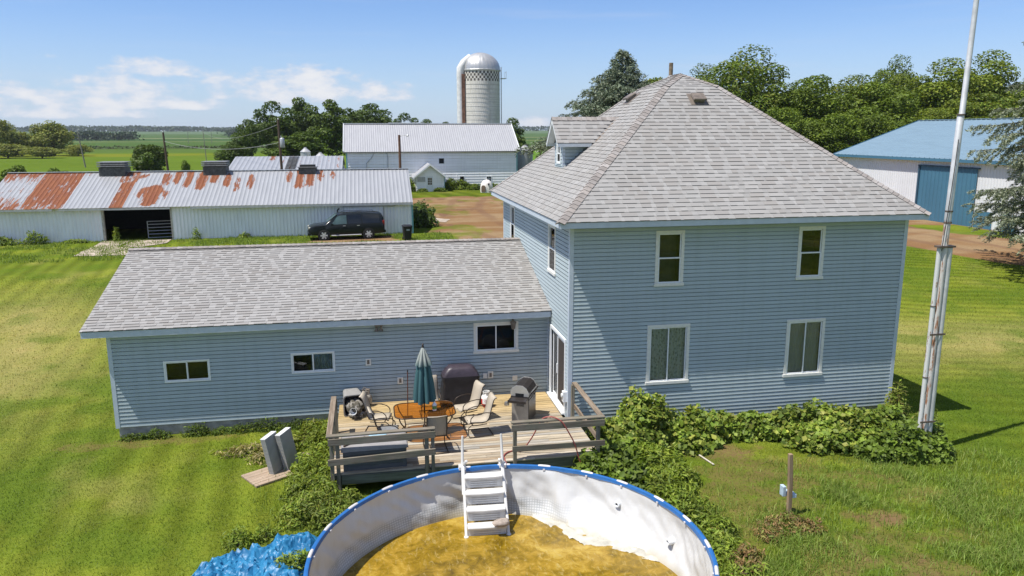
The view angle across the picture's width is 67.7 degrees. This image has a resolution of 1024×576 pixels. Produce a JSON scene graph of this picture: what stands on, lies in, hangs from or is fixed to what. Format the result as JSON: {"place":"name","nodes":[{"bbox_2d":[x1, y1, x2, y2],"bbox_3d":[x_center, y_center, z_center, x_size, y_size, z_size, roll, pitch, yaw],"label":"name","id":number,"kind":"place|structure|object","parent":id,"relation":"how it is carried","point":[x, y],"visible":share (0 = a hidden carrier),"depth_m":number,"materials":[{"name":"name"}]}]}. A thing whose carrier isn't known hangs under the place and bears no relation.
{"place":"outdoors","nodes":[
{"label":"outdoors","id":0,"kind":"place"},
{"bbox_2d":[0,231,452,263],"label":"tall grass","id":1,"kind":"structure","parent":0,"point":[119,257],"depth_m":52.92,"materials":[{"name":"green plant"}]},
{"bbox_2d":[204,425,719,573],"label":"tall grass","id":2,"kind":"structure","parent":0,"point":[288,532],"depth_m":17.90,"materials":[{"name":"green plant"}]},
{"bbox_2d":[0,130,1023,575],"bbox_3d":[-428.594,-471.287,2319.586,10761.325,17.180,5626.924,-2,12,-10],"label":"ground","id":3,"kind":"structure","parent":0,"point":[470,214],"depth_m":21.82,"materials":[{"name":"green plant"}]},
{"bbox_2d":[0,119,18,156],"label":"broadleaf tree","id":4,"kind":"object","parent":3,"relation":"on","point":[8,134],"visible":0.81,"depth_m":257.04,"materials":[{"name":"green plant"}]},
{"bbox_2d":[0,165,26,180],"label":"bush","id":5,"kind":"object","parent":3,"relation":"on","point":[15,168],"visible":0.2,"depth_m":98.61,"materials":[{"name":"green plant"}]},
{"bbox_2d":[0,143,27,157],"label":"bush","id":6,"kind":"object","parent":3,"relation":"on","point":[10,150],"visible":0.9,"depth_m":241.34,"materials":[{"name":"green plant"}]},
{"bbox_2d":[13,130,40,154],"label":"broadleaf tree","id":7,"kind":"object","parent":3,"relation":"on","point":[24,138],"visible":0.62,"depth_m":263.34,"materials":[{"name":"green plant"}]},
{"bbox_2d":[18,146,62,157],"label":"bush","id":8,"kind":"object","parent":3,"relation":"on","point":[41,152],"visible":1,"depth_m":239.61,"materials":[{"name":"green plant"}]},
{"bbox_2d":[0,230,100,245],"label":"weed clump","id":9,"kind":"object","parent":3,"relation":"on","point":[8,242],"visible":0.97,"depth_m":53.42,"materials":[{"name":"green plant"}]},
{"bbox_2d":[28,120,77,155],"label":"broadleaf tree","id":10,"kind":"object","parent":3,"relation":"on","point":[50,134],"visible":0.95,"depth_m":266.61,"materials":[{"name":"green plant"}]},
{"bbox_2d":[60,144,93,155],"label":"bush","id":11,"kind":"object","parent":3,"relation":"on","point":[75,149],"visible":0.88,"depth_m":262.67,"materials":[{"name":"green plant"}]},
{"bbox_2d":[74,241,128,255],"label":"concrete apron","id":12,"kind":"object","parent":3,"relation":"on","point":[93,253],"visible":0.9,"depth_m":50.91,"materials":[{"name":"concrete"}]},
{"bbox_2d":[62,130,144,140],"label":"distant grove","id":13,"kind":"object","parent":3,"relation":"on","point":[96,135],"visible":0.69,"depth_m":816.90,"materials":[{"name":"green plant"}]},
{"bbox_2d":[130,144,168,171],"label":"bush","id":14,"kind":"object","parent":3,"relation":"on","point":[149,157],"visible":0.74,"depth_m":109.62,"materials":[{"name":"green plant"}]},
{"bbox_2d":[0,161,413,243],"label":"cattle shed","id":15,"kind":"structure","parent":3,"relation":"on","point":[215,199],"depth_m":57.10,"materials":[{"name":"grey metal"}]},
{"bbox_2d":[116,416,309,441],"bbox_3d":[-8.542,4.064,22.247,5.586,0.513,0.438,-2,12,-10],"label":"weed clump","id":16,"kind":"object","parent":3,"relation":"on","point":[214,432],"visible":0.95,"depth_m":22.25,"materials":[{"name":"green plant"}]},
{"bbox_2d":[213,141,252,165],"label":"broadleaf tree","id":17,"kind":"object","parent":3,"relation":"on","point":[230,151],"visible":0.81,"depth_m":139.87,"materials":[{"name":"green plant"}]},
{"bbox_2d":[229,119,267,156],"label":"broadleaf tree","id":18,"kind":"object","parent":3,"relation":"on","point":[254,140],"visible":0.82,"depth_m":146.99,"materials":[{"name":"green plant"}]},
{"bbox_2d":[220,520,279,551],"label":"weed clump","id":19,"kind":"object","parent":3,"relation":"on","point":[244,535],"visible":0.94,"depth_m":16.23,"materials":[{"name":"green plant"}]},
{"bbox_2d":[192,531,317,575],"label":"tarp","id":20,"kind":"object","parent":3,"relation":"on","point":[256,559],"visible":0.81,"depth_m":15.14,"materials":[{"name":"blue plastic"}]},
{"bbox_2d":[208,437,318,465],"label":"weed clump","id":21,"kind":"object","parent":3,"relation":"on","point":[243,447],"visible":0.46,"depth_m":20.74,"materials":[{"name":"green plant"}]},
{"bbox_2d":[241,467,293,487],"bbox_3d":[-6.236,4.784,19.500,1.040,0.050,0.863,-11,16,-42],"label":"wooden pad","id":22,"kind":"object","parent":3,"relation":"on","point":[261,477],"visible":0.65,"depth_m":19.36,"materials":[{"name":"brown wood"}]},
{"bbox_2d":[260,431,283,474],"bbox_3d":[-6.145,4.240,19.602,0.160,1.000,0.483,-5,14,20],"label":"ribbed slab","id":23,"kind":"object","parent":22,"relation":"on","point":[271,452],"depth_m":19.48,"materials":[{"name":"grey concrete"}]},
{"bbox_2d":[275,427,298,469],"bbox_3d":[-5.848,4.187,19.856,0.160,1.000,0.483,-5,14,20],"label":"ribbed slab","id":24,"kind":"object","parent":22,"relation":"on","point":[286,444],"depth_m":19.74,"materials":[{"name":"grey concrete"}]},
{"bbox_2d":[252,101,300,155],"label":"broadleaf tree","id":25,"kind":"object","parent":3,"relation":"on","point":[284,123],"visible":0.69,"depth_m":154.20,"materials":[{"name":"green plant"}]},
{"bbox_2d":[11,125,548,131],"bbox_3d":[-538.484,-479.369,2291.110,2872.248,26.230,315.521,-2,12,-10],"label":"distant tree line","id":26,"kind":"object","parent":3,"relation":"on","point":[131,128],"visible":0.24,"depth_m":2190.60,"materials":[{"name":"green plant"}]},
{"bbox_2d":[277,118,284,168],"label":"utility pole","id":27,"kind":"object","parent":3,"relation":"on","point":[281,142],"visible":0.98,"depth_m":83.76,"materials":[{"name":"brown wood"}]},
{"bbox_2d":[229,156,344,170],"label":"lean to shed","id":28,"kind":"object","parent":3,"relation":"on","point":[257,163],"visible":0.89,"depth_m":89.39,"materials":[{"name":"grey metal"}]},
{"bbox_2d":[272,547,309,575],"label":"weed clump","id":29,"kind":"object","parent":3,"relation":"on","point":[302,554],"visible":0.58,"depth_m":14.91,"materials":[{"name":"green plant"}]},
{"bbox_2d":[52,143,529,148],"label":"field hedge","id":30,"kind":"object","parent":3,"relation":"on","point":[109,147],"visible":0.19,"depth_m":391.76,"materials":[{"name":"green plant"}]},
{"bbox_2d":[260,131,333,155],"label":"broadleaf tree","id":31,"kind":"object","parent":3,"relation":"on","point":[294,147],"visible":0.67,"depth_m":140.27,"materials":[{"name":"green plant"}]},
{"bbox_2d":[286,97,315,141],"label":"broadleaf tree","id":32,"kind":"object","parent":3,"relation":"on","point":[299,120],"visible":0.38,"depth_m":161.56,"materials":[{"name":"green plant"}]},
{"bbox_2d":[278,424,340,506],"bbox_3d":[-5.133,4.355,19.727,1.497,0.980,4.368,-2,12,-10],"label":"weed clump","id":33,"kind":"object","parent":3,"relation":"on","point":[305,480],"visible":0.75,"depth_m":18.90,"materials":[{"name":"green plant"}]},
{"bbox_2d":[291,417,328,453],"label":"weed clump","id":34,"kind":"object","parent":3,"relation":"on","point":[299,436],"visible":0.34,"depth_m":21.48,"materials":[{"name":"green plant"}]},
{"bbox_2d":[272,477,363,536],"bbox_3d":[-4.385,4.878,17.261,2.172,0.917,1.621,-2,12,-10],"label":"weed clump","id":35,"kind":"object","parent":3,"relation":"on","point":[328,509],"visible":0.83,"depth_m":17.13,"materials":[{"name":"green plant"}]},
{"bbox_2d":[305,99,352,155],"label":"broadleaf tree","id":36,"kind":"object","parent":3,"relation":"on","point":[327,128],"visible":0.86,"depth_m":158.09,"materials":[{"name":"green plant"}]},
{"bbox_2d":[307,210,385,240],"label":"parked van","id":37,"kind":"object","parent":3,"relation":"on","point":[367,224],"visible":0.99,"depth_m":55.36,"materials":[{"name":"paint"}]},
{"bbox_2d":[345,103,396,122],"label":"broadleaf tree","id":38,"kind":"object","parent":3,"relation":"on","point":[371,117],"visible":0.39,"depth_m":170.44,"materials":[{"name":"green plant"}]},
{"bbox_2d":[413,199,439,227],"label":"shrub","id":39,"kind":"object","parent":3,"relation":"on","point":[423,215],"visible":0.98,"depth_m":63.49,"materials":[{"name":"green plant"}]},
{"bbox_2d":[411,163,447,191],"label":"shed","id":40,"kind":"structure","parent":3,"relation":"on","point":[428,177],"depth_m":100.38,"materials":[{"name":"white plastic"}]},
{"bbox_2d":[343,123,519,184],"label":"barn","id":41,"kind":"structure","parent":3,"relation":"on","point":[476,153],"depth_m":105.73,"materials":[{"name":"white metal"}]},
{"bbox_2d":[409,177,497,191],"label":"weed clump","id":42,"kind":"object","parent":3,"relation":"on","point":[451,184],"visible":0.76,"depth_m":103.41,"materials":[{"name":"green plant"}]},
{"bbox_2d":[326,382,604,494],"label":"wooden deck","id":43,"kind":"structure","parent":3,"relation":"on","point":[551,443],"depth_m":19.35,"materials":[{"name":"brown wood"}]},
{"bbox_2d":[343,388,365,416],"bbox_3d":[-4.659,3.305,22.353,0.650,0.650,0.860,-4,12,-18],"label":"trash can","id":44,"kind":"object","parent":43,"relation":"on","point":[348,394],"visible":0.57,"depth_m":22.24,"materials":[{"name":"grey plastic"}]},
{"bbox_2d":[345,397,364,418],"bbox_3d":[-4.532,3.446,21.998,0.542,0.521,0.777,-4,12,-18],"label":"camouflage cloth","id":45,"kind":"object","parent":44,"relation":"in","point":[356,404],"visible":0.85,"depth_m":21.79,"materials":[{"name":"fabric"}]},
{"bbox_2d":[341,432,407,471],"bbox_3d":[-3.388,4.027,18.807,1.600,0.615,0.770,-3,12,-12],"label":"deck box","id":46,"kind":"object","parent":43,"relation":"on","point":[357,450],"visible":0.65,"depth_m":18.46,"materials":[{"name":"grey plastic"}]},
{"bbox_2d":[358,391,393,431],"bbox_3d":[-3.701,3.392,20.814,0.820,1.058,0.588,0,12,1],"label":"patio chair","id":47,"kind":"object","parent":43,"relation":"on","point":[363,396],"visible":0.84,"depth_m":20.80,"materials":[{"name":"beige"}]},
{"bbox_2d":[393,400,455,438],"bbox_3d":[-2.353,3.615,20.580,1.642,0.733,1.242,-2,12,-10],"label":"patio table","id":48,"kind":"object","parent":43,"relation":"on","point":[404,419],"visible":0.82,"depth_m":20.53,"materials":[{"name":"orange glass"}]},
{"bbox_2d":[413,343,435,431],"bbox_3d":[-2.338,2.708,20.398,0.627,2.560,0.627,-2,12,-10],"label":"patio umbrella","id":49,"kind":"object","parent":43,"relation":"on","point":[424,392],"visible":0.98,"depth_m":20.17,"materials":[{"name":"teal fabric"}]},
{"bbox_2d":[419,375,441,417],"bbox_3d":[-2.370,3.144,22.013,0.588,1.058,0.820,-3,12,-12],"label":"patio chair","id":50,"kind":"object","parent":43,"relation":"on","point":[435,378],"visible":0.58,"depth_m":22.14,"materials":[{"name":"fabric"}]},
{"bbox_2d":[423,415,448,454],"bbox_3d":[-1.956,3.646,19.545,0.588,1.058,0.820,-3,12,-13],"label":"patio chair","id":51,"kind":"object","parent":43,"relation":"on","point":[440,423],"visible":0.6,"depth_m":19.27,"materials":[{"name":"fabric"}]},
{"bbox_2d":[439,363,480,406],"bbox_3d":[-1.564,2.866,22.975,1.228,1.177,0.682,-2,12,-10],"label":"covered grill","id":52,"kind":"object","parent":43,"relation":"on","point":[458,379],"visible":0.79,"depth_m":22.68,"materials":[{"name":"fabric"}]},
{"bbox_2d":[452,380,484,424],"bbox_3d":[-1.224,3.231,21.573,0.820,1.058,0.588,-7,13,-30],"label":"patio chair","id":53,"kind":"object","parent":43,"relation":"on","point":[476,393],"visible":0.88,"depth_m":21.60,"materials":[{"name":"fabric"}]},
{"bbox_2d":[463,392,496,437],"bbox_3d":[-0.867,3.424,20.623,0.820,1.058,0.588,-4,12,-16],"label":"patio chair","id":54,"kind":"object","parent":43,"relation":"on","point":[484,417],"visible":1,"depth_m":20.60,"materials":[{"name":"beige fabric"}]},
{"bbox_2d":[504,377,537,423],"bbox_3d":[0.291,3.186,21.472,0.739,1.180,1.412,3,12,16],"label":"barbecue grill","id":55,"kind":"object","parent":43,"relation":"on","point":[522,399],"visible":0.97,"depth_m":21.13,"materials":[{"name":"metal"}]},
{"bbox_2d":[528,392,535,419],"bbox_3d":[0.565,3.357,21.431,0.014,0.660,0.740,3,12,16],"label":"panel","id":56,"kind":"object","parent":55,"relation":"in","point":[532,401],"depth_m":21.40,"materials":[{"name":"grey metal"}]},
{"bbox_2d":[457,53,506,122],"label":"silo","id":57,"kind":"object","parent":3,"relation":"on","point":[478,87],"visible":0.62,"depth_m":122.81,"materials":[{"name":"metal"}]},
{"bbox_2d":[79,63,930,436],"bbox_3d":[-0.767,-1.893,26.229,23.944,11.440,12.950,-2,12,-10],"label":"farmhouse","id":58,"kind":"object","parent":3,"relation":"on","point":[681,241],"visible":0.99,"depth_m":22.56,"materials":[{"name":"blue plastic"}]},
{"bbox_2d":[163,359,211,382],"bbox_3d":[-9.378,2.346,22.137,1.260,0.650,0.435,-2,12,-10],"label":"window","id":59,"kind":"structure","parent":58,"relation":"in","point":[197,369],"depth_m":22.28,"materials":[{"name":"white plastic"}]},
{"bbox_2d":[290,349,334,373],"bbox_3d":[-5.918,2.160,22.756,1.260,0.630,0.435,-2,12,-10],"label":"window","id":60,"kind":"structure","parent":58,"relation":"in","point":[307,362],"depth_m":22.72,"materials":[{"name":"white plastic"}]},
{"bbox_2d":[473,321,518,353],"bbox_3d":[-0.524,1.478,23.629,1.430,0.970,0.455,-2,12,-10],"label":"window","id":61,"kind":"structure","parent":58,"relation":"in","point":[489,337],"depth_m":23.78,"materials":[{"name":"white plastic"}]},
{"bbox_2d":[510,204,524,242],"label":"window","id":62,"kind":"structure","parent":58,"relation":"in","point":[512,208],"depth_m":29.10,"materials":[{"name":"white plastic"}]},
{"bbox_2d":[547,223,568,276],"bbox_3d":[1.385,-1.177,22.940,0.455,1.500,0.980,-2,12,-10],"label":"window","id":63,"kind":"structure","parent":58,"relation":"in","point":[552,241],"depth_m":22.90,"materials":[{"name":"white plastic"}]},
{"bbox_2d":[547,324,583,414],"bbox_3d":[1.563,2.371,22.803,0.630,2.240,1.920,-2,12,-10],"label":"sliding door","id":64,"kind":"structure","parent":58,"relation":"in","point":[559,342],"depth_m":22.73,"materials":[{"name":"white plastic"}]},
{"bbox_2d":[644,323,689,384],"bbox_3d":[4.457,1.872,22.163,1.330,1.780,0.455,-2,12,-10],"label":"window","id":65,"kind":"structure","parent":58,"relation":"in","point":[667,358],"depth_m":22.07,"materials":[{"name":"white plastic"}]},
{"bbox_2d":[654,230,684,286],"bbox_3d":[4.391,-0.869,21.593,0.890,1.580,0.455,-2,12,-10],"label":"window","id":66,"kind":"structure","parent":58,"relation":"in","point":[670,244],"depth_m":21.70,"materials":[{"name":"white plastic"}]},
{"bbox_2d":[779,317,825,377],"bbox_3d":[8.684,1.739,22.937,1.290,1.770,0.455,-2,12,-10],"label":"window","id":67,"kind":"structure","parent":58,"relation":"in","point":[804,342],"depth_m":22.85,"materials":[{"name":"white plastic"}]},
{"bbox_2d":[791,226,825,279],"bbox_3d":[8.653,-1.058,22.363,0.880,1.560,0.455,-2,12,-10],"label":"window","id":68,"kind":"structure","parent":58,"relation":"in","point":[811,240],"depth_m":22.41,"materials":[{"name":"white plastic"}]},
{"bbox_2d":[303,463,719,575],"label":"swimming pool","id":69,"kind":"structure","parent":3,"relation":"on","point":[563,521],"depth_m":16.05,"materials":[{"name":"white plastic"}]},
{"bbox_2d":[458,434,510,538],"bbox_3d":[-0.602,4.366,16.849,1.080,1.888,1.274,-2,12,-7],"label":"pool ladder","id":70,"kind":"object","parent":69,"relation":"attached to","point":[483,496],"visible":0.99,"depth_m":16.84,"materials":[{"name":"white plastic"}]},
{"bbox_2d":[506,118,525,144],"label":"broadleaf tree","id":71,"kind":"object","parent":3,"relation":"on","point":[518,131],"visible":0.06,"depth_m":149.04,"materials":[{"name":"green plant"}]},
{"bbox_2d":[517,145,532,170],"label":"grain bin","id":72,"kind":"object","parent":3,"relation":"on","point":[524,160],"visible":0.39,"depth_m":111.82,"materials":[{"name":"metal"}]},
{"bbox_2d":[514,49,651,157],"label":"spruce tree","id":73,"kind":"object","parent":3,"relation":"on","point":[615,86],"visible":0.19,"depth_m":57.64,"materials":[{"name":"green plant"}]},
{"bbox_2d":[570,436,653,489],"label":"clump","id":74,"kind":"object","parent":3,"relation":"on","point":[614,459],"visible":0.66,"depth_m":18.89,"materials":[{"name":"green plant"}]},
{"bbox_2d":[585,384,686,452],"bbox_3d":[3.519,3.635,21.059,3.155,1.861,2.028,-2,12,-10],"label":"grape vine","id":75,"kind":"object","parent":3,"relation":"on","point":[641,417],"visible":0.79,"depth_m":20.97,"materials":[{"name":"green plant"}]},
{"bbox_2d":[633,440,702,509],"bbox_3d":[3.753,4.569,19.063,2.088,0.815,3.521,-2,12,-10],"label":"weed clump","id":76,"kind":"object","parent":3,"relation":"on","point":[676,474],"visible":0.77,"depth_m":18.75,"materials":[{"name":"green plant"}]},
{"bbox_2d":[690,63,720,86],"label":"broadleaf tree","id":77,"kind":"object","parent":3,"relation":"on","point":[703,72],"visible":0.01,"depth_m":108.04,"materials":[{"name":"green plant"}]},
{"bbox_2d":[662,488,774,575],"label":"weed clump","id":78,"kind":"object","parent":3,"relation":"on","point":[726,542],"visible":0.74,"depth_m":16.50,"materials":[{"name":"green plant"}]},
{"bbox_2d":[669,403,780,456],"bbox_3d":[6.107,3.874,21.642,4.020,1.245,1.948,-2,12,-10],"label":"grape vine","id":79,"kind":"object","parent":3,"relation":"on","point":[702,432],"visible":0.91,"depth_m":21.45,"materials":[{"name":"green plant"}]},
{"bbox_2d":[695,44,791,113],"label":"broadleaf tree","id":80,"kind":"object","parent":3,"relation":"on","point":[749,91],"visible":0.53,"depth_m":99.26,"materials":[{"name":"green plant"}]},
{"bbox_2d":[729,541,765,575],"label":"dead weed clump","id":81,"kind":"object","parent":3,"relation":"on","point":[743,549],"visible":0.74,"depth_m":15.44,"materials":[{"name":"beige plant"}]},
{"bbox_2d":[749,512,828,544],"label":"dead weed clump","id":82,"kind":"object","parent":3,"relation":"on","point":[798,522],"visible":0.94,"depth_m":16.68,"materials":[{"name":"brown plant"}]},
{"bbox_2d":[786,453,792,516],"bbox_3d":[6.303,4.564,17.339,0.160,1.700,0.090,-2,12,-10],"label":"wooden post","id":83,"kind":"object","parent":3,"relation":"on","point":[789,485],"visible":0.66,"depth_m":17.28,"materials":[{"name":"wood"}]},
{"bbox_2d":[765,107,824,145],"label":"broadleaf tree","id":84,"kind":"object","parent":3,"relation":"on","point":[782,116],"visible":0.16,"depth_m":87.83,"materials":[{"name":"green plant"}]},
{"bbox_2d":[764,74,855,135],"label":"broadleaf tree","id":85,"kind":"object","parent":3,"relation":"on","point":[808,100],"visible":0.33,"depth_m":95.13,"materials":[{"name":"green plant"}]},
{"bbox_2d":[758,397,893,456],"bbox_3d":[8.972,3.940,21.845,3.988,1.216,2.609,-2,12,-10],"label":"grape vine","id":86,"kind":"object","parent":3,"relation":"on","point":[830,428],"visible":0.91,"depth_m":21.51,"materials":[{"name":"green plant"}]},
{"bbox_2d":[798,113,867,157],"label":"broadleaf tree","id":87,"kind":"object","parent":3,"relation":"on","point":[831,133],"visible":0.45,"depth_m":86.33,"materials":[{"name":"green plant"}]},
{"bbox_2d":[823,83,881,119],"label":"broadleaf tree","id":88,"kind":"object","parent":3,"relation":"on","point":[845,88],"visible":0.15,"depth_m":100.57,"materials":[{"name":"green plant"}]},
{"bbox_2d":[837,74,889,113],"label":"broadleaf tree","id":89,"kind":"object","parent":3,"relation":"on","point":[849,79],"visible":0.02,"depth_m":108.65,"materials":[{"name":"green plant"}]},
{"bbox_2d":[823,106,905,147],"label":"broadleaf tree","id":90,"kind":"object","parent":3,"relation":"on","point":[866,119],"visible":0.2,"depth_m":89.90,"materials":[{"name":"green plant"}]},
{"bbox_2d":[845,81,921,127],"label":"broadleaf tree","id":91,"kind":"object","parent":3,"relation":"on","point":[897,108],"visible":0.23,"depth_m":97.49,"materials":[{"name":"green plant"}]},
{"bbox_2d":[864,54,918,88],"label":"broadleaf tree","id":92,"kind":"object","parent":3,"relation":"on","point":[884,74],"visible":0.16,"depth_m":117.51,"materials":[{"name":"green plant"}]},
{"bbox_2d":[849,402,958,464],"bbox_3d":[10.941,4.005,21.562,2.947,1.242,2.972,3,12,13],"label":"grape vine","id":93,"kind":"object","parent":3,"relation":"on","point":[904,436],"visible":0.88,"depth_m":20.75,"materials":[{"name":"green plant"}]},
{"bbox_2d":[876,74,931,115],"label":"broadleaf tree","id":94,"kind":"object","parent":3,"relation":"on","point":[901,79],"visible":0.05,"depth_m":105.58,"materials":[{"name":"green plant"}]},
{"bbox_2d":[881,379,941,427],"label":"weed clump","id":95,"kind":"object","parent":3,"relation":"on","point":[902,405],"visible":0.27,"depth_m":22.81,"materials":[{"name":"green plant"}]},
{"bbox_2d":[833,118,1023,234],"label":"machine shed","id":96,"kind":"structure","parent":3,"relation":"on","point":[911,162],"depth_m":67.51,"materials":[{"name":"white metal"}]},
{"bbox_2d":[906,108,952,122],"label":"broadleaf tree","id":97,"kind":"object","parent":3,"relation":"on","point":[937,112],"visible":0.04,"depth_m":94.67,"materials":[{"name":"green plant"}]},
{"bbox_2d":[903,57,982,117],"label":"broadleaf tree","id":98,"kind":"object","parent":3,"relation":"on","point":[930,91],"visible":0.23,"depth_m":104.52,"materials":[{"name":"green plant"}]},
{"bbox_2d":[917,0,978,436],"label":"flag pole","id":99,"kind":"object","parent":3,"relation":"on","point":[935,334],"visible":0.94,"depth_m":20.36,"materials":[{"name":"white metal"}]},
{"bbox_2d":[919,98,985,119],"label":"broadleaf tree","id":100,"kind":"object","parent":3,"relation":"on","point":[956,109],"visible":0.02,"depth_m":98.23,"materials":[{"name":"green plant"}]},
{"bbox_2d":[936,91,1017,117],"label":"broadleaf tree","id":101,"kind":"object","parent":3,"relation":"on","point":[993,101],"visible":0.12,"depth_m":101.19,"materials":[{"name":"green plant"}]},
{"bbox_2d":[957,49,1021,112],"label":"broadleaf tree","id":102,"kind":"object","parent":3,"relation":"on","point":[991,82],"visible":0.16,"depth_m":109.91,"materials":[{"name":"green plant"}]},
{"bbox_2d":[961,42,1023,258],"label":"spruce tree","id":103,"kind":"object","parent":3,"relation":"on","point":[1011,219],"visible":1,"depth_m":44.30,"materials":[{"name":"green plant"}]},
{"bbox_2d":[987,90,1023,118],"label":"broadleaf tree","id":104,"kind":"object","parent":3,"relation":"on","point":[1018,98],"visible":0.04,"depth_m":106.74,"materials":[{"name":"green plant"}]},
{"bbox_2d":[0,249,1023,403],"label":"lawn grass","id":105,"kind":"structure","parent":0,"point":[974,320],"depth_m":35.78,"materials":[{"name":"green plant"}]},
{"bbox_2d":[0,0,1023,130],"label":"sky","id":106,"kind":"structure","parent":0,"point":[206,63],"materials":[{"name":"blue"}]},
{"bbox_2d":[660,443,1023,575],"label":"tall grass","id":107,"kind":"structure","parent":0,"point":[1011,555],"depth_m":17.43,"materials":[{"name":"green plant"}]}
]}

